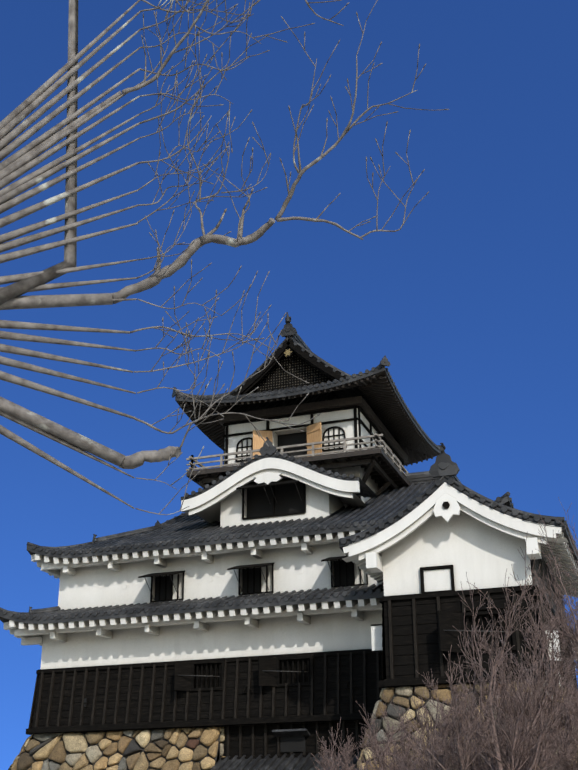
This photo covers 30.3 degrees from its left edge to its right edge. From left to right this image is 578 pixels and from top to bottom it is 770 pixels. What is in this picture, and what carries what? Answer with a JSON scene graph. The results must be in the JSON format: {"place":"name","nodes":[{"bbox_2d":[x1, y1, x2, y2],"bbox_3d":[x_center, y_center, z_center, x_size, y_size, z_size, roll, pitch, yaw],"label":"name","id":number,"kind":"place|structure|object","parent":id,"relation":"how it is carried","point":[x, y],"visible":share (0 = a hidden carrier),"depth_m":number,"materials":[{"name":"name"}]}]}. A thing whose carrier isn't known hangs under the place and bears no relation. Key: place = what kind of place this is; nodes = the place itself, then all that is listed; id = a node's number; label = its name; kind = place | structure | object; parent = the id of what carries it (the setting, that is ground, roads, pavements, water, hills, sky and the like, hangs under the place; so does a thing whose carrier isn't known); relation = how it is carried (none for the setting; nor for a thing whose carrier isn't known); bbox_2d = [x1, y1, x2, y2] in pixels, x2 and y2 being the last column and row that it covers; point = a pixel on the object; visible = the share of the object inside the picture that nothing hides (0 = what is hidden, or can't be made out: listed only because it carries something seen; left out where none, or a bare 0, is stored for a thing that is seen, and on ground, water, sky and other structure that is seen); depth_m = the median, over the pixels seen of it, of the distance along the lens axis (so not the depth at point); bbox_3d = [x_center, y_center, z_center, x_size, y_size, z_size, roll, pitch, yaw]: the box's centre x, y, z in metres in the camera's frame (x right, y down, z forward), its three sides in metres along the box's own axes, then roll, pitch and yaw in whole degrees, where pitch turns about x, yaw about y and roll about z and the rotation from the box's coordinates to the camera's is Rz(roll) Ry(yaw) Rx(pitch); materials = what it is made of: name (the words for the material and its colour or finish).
{"place":"outdoors","nodes":[
{"label":"outdoors","id":0,"kind":"place"},
{"bbox_2d":[0,0,577,769],"label":"sky","id":1,"kind":"structure","parent":0,"point":[471,305],"materials":[{"name":"blue"}]},
{"bbox_2d":[223,405,404,507],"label":"storey","id":2,"kind":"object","parent":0,"point":[336,423],"depth_m":45.51,"materials":[{"name":"white paint"}]},
{"bbox_2d":[186,432,409,495],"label":"balcony","id":3,"kind":"structure","parent":2,"relation":"attached to","point":[378,464],"depth_m":43.92,"materials":[{"name":"black wood"}]},
{"bbox_2d":[172,312,445,465],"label":"top roof","id":4,"kind":"structure","parent":2,"relation":"on","point":[373,393],"depth_m":46.77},
{"bbox_3d":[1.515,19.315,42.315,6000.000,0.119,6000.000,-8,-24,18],"label":"ground","id":5,"kind":"structure","parent":0,"visible":0},
{"bbox_2d":[0,0,448,514],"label":"bare tree","id":6,"kind":"object","parent":5,"relation":"on","point":[19,163],"visible":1,"depth_m":5.92,"materials":[{"name":"grey plant"}]},
{"bbox_2d":[9,679,577,769],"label":"stone base","id":7,"kind":"object","parent":5,"relation":"on","point":[193,748],"visible":0.35,"depth_m":37.73,"materials":[{"name":"beige stone"}]},
{"bbox_2d":[26,543,513,759],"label":"keep walls","id":8,"kind":"structure","parent":7,"relation":"on","point":[279,674],"depth_m":38.77,"materials":[{"name":"white paint"}]},
{"bbox_2d":[210,751,360,769],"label":"tiled roof","id":9,"kind":"structure","parent":8,"relation":"attached to","point":[291,762],"depth_m":36.04,"materials":[{"name":"tile"}]},
{"bbox_2d":[0,584,577,669],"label":"lower tiled roof","id":10,"kind":"structure","parent":8,"relation":"on","point":[32,626],"depth_m":38.66,"materials":[{"name":"tile"}]},
{"bbox_2d":[27,471,562,594],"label":"tiled roof","id":11,"kind":"structure","parent":8,"relation":"on","point":[184,534],"depth_m":40.98,"materials":[{"name":"tile"}]},
{"bbox_2d":[181,437,377,527],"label":"dormer gable","id":12,"kind":"structure","parent":11,"relation":"on","point":[271,484],"depth_m":42.34,"materials":[{"name":"white paint"}]},
{"bbox_2d":[371,511,577,694],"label":"wing wall","id":13,"kind":"structure","parent":7,"relation":"on","point":[429,563],"depth_m":32.37,"materials":[{"name":"white paint"}]},
{"bbox_2d":[339,448,577,596],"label":"gable roof","id":14,"kind":"structure","parent":13,"relation":"on","point":[447,495],"depth_m":32.99,"materials":[{"name":"white paint"}]},
{"bbox_2d":[311,717,370,769],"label":"bare shrub","id":15,"kind":"object","parent":5,"relation":"on","point":[350,750],"visible":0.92,"depth_m":21.80,"materials":[{"name":"brown plant"}]},
{"bbox_2d":[311,689,492,769],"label":"bare shrub","id":16,"kind":"object","parent":5,"relation":"on","point":[382,760],"visible":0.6,"depth_m":21.29,"materials":[{"name":"brown plant"}]},
{"bbox_2d":[364,691,484,768],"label":"bare shrub","id":17,"kind":"object","parent":5,"relation":"on","point":[402,747],"visible":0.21,"depth_m":24.79,"materials":[{"name":"brown plant"}]},
{"bbox_2d":[388,532,577,769],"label":"bare shrub","id":18,"kind":"object","parent":5,"relation":"on","point":[460,714],"visible":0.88,"depth_m":18.41,"materials":[{"name":"brown plant"}]},
{"bbox_2d":[397,578,577,769],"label":"bare shrub","id":19,"kind":"object","parent":5,"relation":"on","point":[549,642],"visible":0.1,"depth_m":23.36,"materials":[{"name":"brown plant"}]},
{"bbox_2d":[447,564,577,769],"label":"bare shrub","id":20,"kind":"object","parent":5,"relation":"on","point":[503,747],"visible":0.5,"depth_m":20.06,"materials":[{"name":"brown plant"}]},
{"bbox_2d":[526,497,577,697],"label":"bare shrub","id":21,"kind":"object","parent":5,"relation":"on","point":[572,635],"visible":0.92,"depth_m":23.09,"materials":[{"name":"brown plant"}]}
]}

